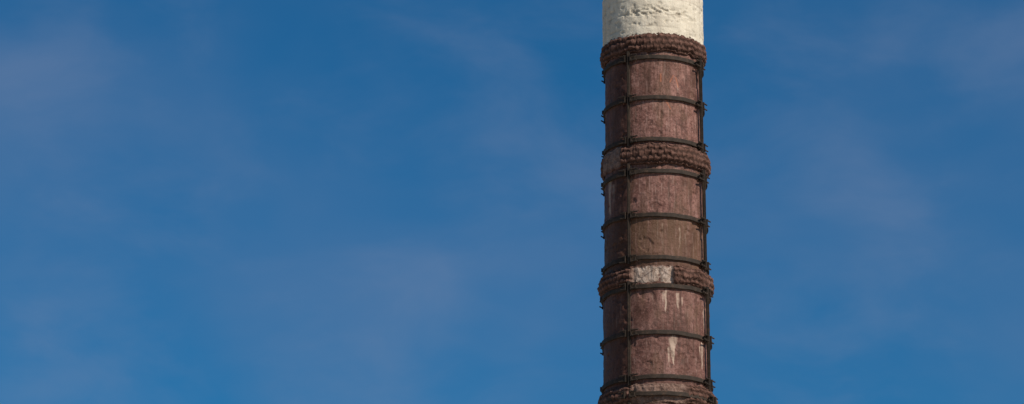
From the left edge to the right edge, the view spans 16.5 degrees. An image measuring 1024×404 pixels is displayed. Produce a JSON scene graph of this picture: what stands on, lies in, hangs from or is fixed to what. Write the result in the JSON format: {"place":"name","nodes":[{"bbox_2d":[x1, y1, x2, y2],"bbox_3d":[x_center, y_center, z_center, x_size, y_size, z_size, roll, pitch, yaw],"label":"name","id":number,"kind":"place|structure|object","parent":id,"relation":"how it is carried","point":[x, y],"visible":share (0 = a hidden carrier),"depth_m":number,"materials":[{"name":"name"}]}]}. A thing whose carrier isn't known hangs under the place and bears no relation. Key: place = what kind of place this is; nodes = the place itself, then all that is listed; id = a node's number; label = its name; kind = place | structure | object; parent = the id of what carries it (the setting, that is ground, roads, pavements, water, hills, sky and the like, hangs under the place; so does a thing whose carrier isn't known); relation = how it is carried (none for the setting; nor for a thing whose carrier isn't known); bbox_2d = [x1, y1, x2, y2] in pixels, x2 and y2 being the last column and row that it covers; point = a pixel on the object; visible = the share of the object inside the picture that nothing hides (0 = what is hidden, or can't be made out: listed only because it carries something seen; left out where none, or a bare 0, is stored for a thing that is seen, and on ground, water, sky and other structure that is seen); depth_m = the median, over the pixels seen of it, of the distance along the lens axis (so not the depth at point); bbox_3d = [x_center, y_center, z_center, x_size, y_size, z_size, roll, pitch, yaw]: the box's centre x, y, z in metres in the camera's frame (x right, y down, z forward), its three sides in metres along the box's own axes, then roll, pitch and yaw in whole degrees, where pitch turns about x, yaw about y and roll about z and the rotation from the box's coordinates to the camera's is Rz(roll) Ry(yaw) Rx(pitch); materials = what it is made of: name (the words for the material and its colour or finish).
{"place":"outdoors","nodes":[
{"label":"outdoors","id":0,"kind":"place"},
{"bbox_2d":[0,0,1023,403],"label":"sky","id":1,"kind":"structure","parent":0,"point":[202,201],"materials":[{"name":"blue"}]},
{"bbox_3d":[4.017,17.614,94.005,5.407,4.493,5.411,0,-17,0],"label":"pedestal cone","id":2,"kind":"object","parent":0,"visible":0},
{"bbox_3d":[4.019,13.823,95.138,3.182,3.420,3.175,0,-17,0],"label":"porphyry drum","id":3,"kind":"object","parent":2,"relation":"on","visible":0},
{"bbox_3d":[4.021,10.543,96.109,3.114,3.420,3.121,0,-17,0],"label":"porphyry drum","id":4,"kind":"object","parent":3,"relation":"on","visible":0},
{"bbox_2d":[634,400,679,403],"bbox_3d":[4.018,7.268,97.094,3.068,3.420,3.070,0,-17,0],"label":"porphyry drum","id":5,"kind":"object","parent":4,"relation":"on","point":[659,403],"visible":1,"depth_m":96.10,"materials":[{"name":"brown stone"}]},
{"bbox_2d":[599,391,708,403],"bbox_3d":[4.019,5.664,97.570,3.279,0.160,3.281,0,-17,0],"label":"iron hoop","id":6,"kind":"object","parent":5,"relation":"on","point":[657,393],"visible":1,"depth_m":96.07,"materials":[{"name":"black metal"}]},
{"bbox_2d":[603,274,710,391],"bbox_3d":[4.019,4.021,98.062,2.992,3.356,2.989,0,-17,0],"label":"porphyry drum","id":7,"kind":"object","parent":5,"relation":"on","point":[667,309],"visible":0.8,"depth_m":96.89,"materials":[{"name":"brown stone"}]},
{"bbox_2d":[604,163,706,273],"bbox_3d":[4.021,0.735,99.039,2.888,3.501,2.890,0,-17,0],"label":"porphyry drum","id":8,"kind":"object","parent":7,"relation":"on","point":[667,193],"visible":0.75,"depth_m":97.91,"materials":[{"name":"brown stone"}]},
{"bbox_2d":[605,51,699,154],"bbox_3d":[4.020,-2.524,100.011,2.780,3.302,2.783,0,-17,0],"label":"porphyry drum","id":9,"kind":"object","parent":8,"relation":"on","point":[666,118],"visible":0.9,"depth_m":98.92,"materials":[{"name":"brown stone"}]},
{"bbox_2d":[602,0,703,45],"bbox_3d":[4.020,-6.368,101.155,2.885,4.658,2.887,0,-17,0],"label":"masonry shaft","id":10,"kind":"object","parent":9,"relation":"on","point":[622,18],"visible":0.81,"depth_m":99.56,"materials":[{"name":"stone"}]},
{"bbox_2d":[600,32,706,68],"bbox_3d":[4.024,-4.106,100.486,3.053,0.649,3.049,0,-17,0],"label":"laurel wreath","id":11,"kind":"object","parent":9,"relation":"attached to","point":[618,47],"visible":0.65,"depth_m":99.25,"materials":[{"name":"brown stone"}]},
{"bbox_2d":[603,54,703,78],"bbox_3d":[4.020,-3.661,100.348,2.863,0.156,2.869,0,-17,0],"label":"iron hoop","id":12,"kind":"object","parent":9,"relation":"attached to","point":[652,56],"visible":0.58,"depth_m":99.14,"materials":[{"name":"black metal"}]},
{"bbox_2d":[603,95,704,118],"bbox_3d":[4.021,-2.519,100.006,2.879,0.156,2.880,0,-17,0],"label":"iron hoop","id":13,"kind":"object","parent":9,"relation":"attached to","point":[651,97],"visible":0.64,"depth_m":98.78,"materials":[{"name":"black metal"}]},
{"bbox_2d":[603,136,705,156],"bbox_3d":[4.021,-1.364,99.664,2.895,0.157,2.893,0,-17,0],"label":"iron hoop","id":14,"kind":"object","parent":9,"relation":"attached to","point":[651,138],"visible":0.56,"depth_m":98.41,"materials":[{"name":"black metal"}]},
{"bbox_2d":[602,212,707,234],"bbox_3d":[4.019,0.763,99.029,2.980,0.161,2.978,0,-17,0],"label":"iron hoop","id":15,"kind":"object","parent":8,"relation":"attached to","point":[653,214],"visible":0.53,"depth_m":97.75,"materials":[{"name":"black metal"}]},
{"bbox_2d":[602,168,707,191],"bbox_3d":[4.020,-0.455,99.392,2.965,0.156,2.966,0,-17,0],"label":"iron hoop","id":16,"kind":"object","parent":8,"relation":"attached to","point":[652,170],"visible":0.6,"depth_m":98.12,"materials":[{"name":"black metal"}]},
{"bbox_2d":[600,142,710,180],"bbox_3d":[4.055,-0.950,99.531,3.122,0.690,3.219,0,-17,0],"label":"laurel wreath","id":17,"kind":"object","parent":8,"relation":"attached to","point":[649,153],"visible":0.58,"depth_m":98.25,"materials":[{"name":"brown stone"}]},
{"bbox_2d":[602,255,708,274],"bbox_3d":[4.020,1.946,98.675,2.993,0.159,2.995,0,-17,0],"label":"iron hoop","id":18,"kind":"object","parent":8,"relation":"attached to","point":[651,257],"visible":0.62,"depth_m":97.39,"materials":[{"name":"black metal"}]},
{"bbox_2d":[597,265,714,296],"bbox_3d":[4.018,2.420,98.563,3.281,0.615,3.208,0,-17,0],"label":"laurel wreath","id":19,"kind":"object","parent":7,"relation":"on","point":[648,274],"visible":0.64,"depth_m":97.26,"materials":[{"name":"brown stone"}]},
{"bbox_2d":[601,283,710,305],"bbox_3d":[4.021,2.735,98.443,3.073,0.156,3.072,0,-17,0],"label":"iron hoop","id":20,"kind":"object","parent":7,"relation":"attached to","point":[652,285],"visible":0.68,"depth_m":97.14,"materials":[{"name":"black metal"}]},
{"bbox_2d":[601,330,711,350],"bbox_3d":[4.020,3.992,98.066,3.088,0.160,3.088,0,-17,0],"label":"iron hoop","id":21,"kind":"object","parent":7,"relation":"attached to","point":[650,332],"visible":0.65,"depth_m":96.76,"materials":[{"name":"black metal"}]},
{"bbox_2d":[601,374,712,392],"bbox_3d":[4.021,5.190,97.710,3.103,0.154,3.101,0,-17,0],"label":"iron hoop","id":22,"kind":"object","parent":7,"relation":"attached to","point":[656,376],"visible":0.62,"depth_m":96.36,"materials":[{"name":"black metal"}]},
{"bbox_2d":[598,382,717,403],"bbox_3d":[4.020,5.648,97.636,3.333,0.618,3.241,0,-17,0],"label":"laurel wreath","id":23,"kind":"object","parent":5,"relation":"attached to","point":[689,389],"visible":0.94,"depth_m":96.25,"materials":[{"name":"brown stone"}]},
{"bbox_3d":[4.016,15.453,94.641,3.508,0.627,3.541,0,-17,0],"label":"laurel wreath","id":24,"kind":"object","parent":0,"visible":0},
{"bbox_2d":[599,54,717,403],"bbox_3d":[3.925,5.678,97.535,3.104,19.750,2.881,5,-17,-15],"label":"hoop clamps and bolts","id":25,"kind":"object","parent":24,"relation":"on","point":[711,398],"visible":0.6,"depth_m":97.89,"materials":[{"name":"metal"}]},
{"bbox_2d":[627,51,710,403],"bbox_3d":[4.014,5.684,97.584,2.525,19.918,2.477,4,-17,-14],"label":"vertical iron rails","id":26,"kind":"object","parent":24,"relation":"on","point":[629,237],"visible":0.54,"depth_m":97.91,"materials":[{"name":"black metal"}]}
]}

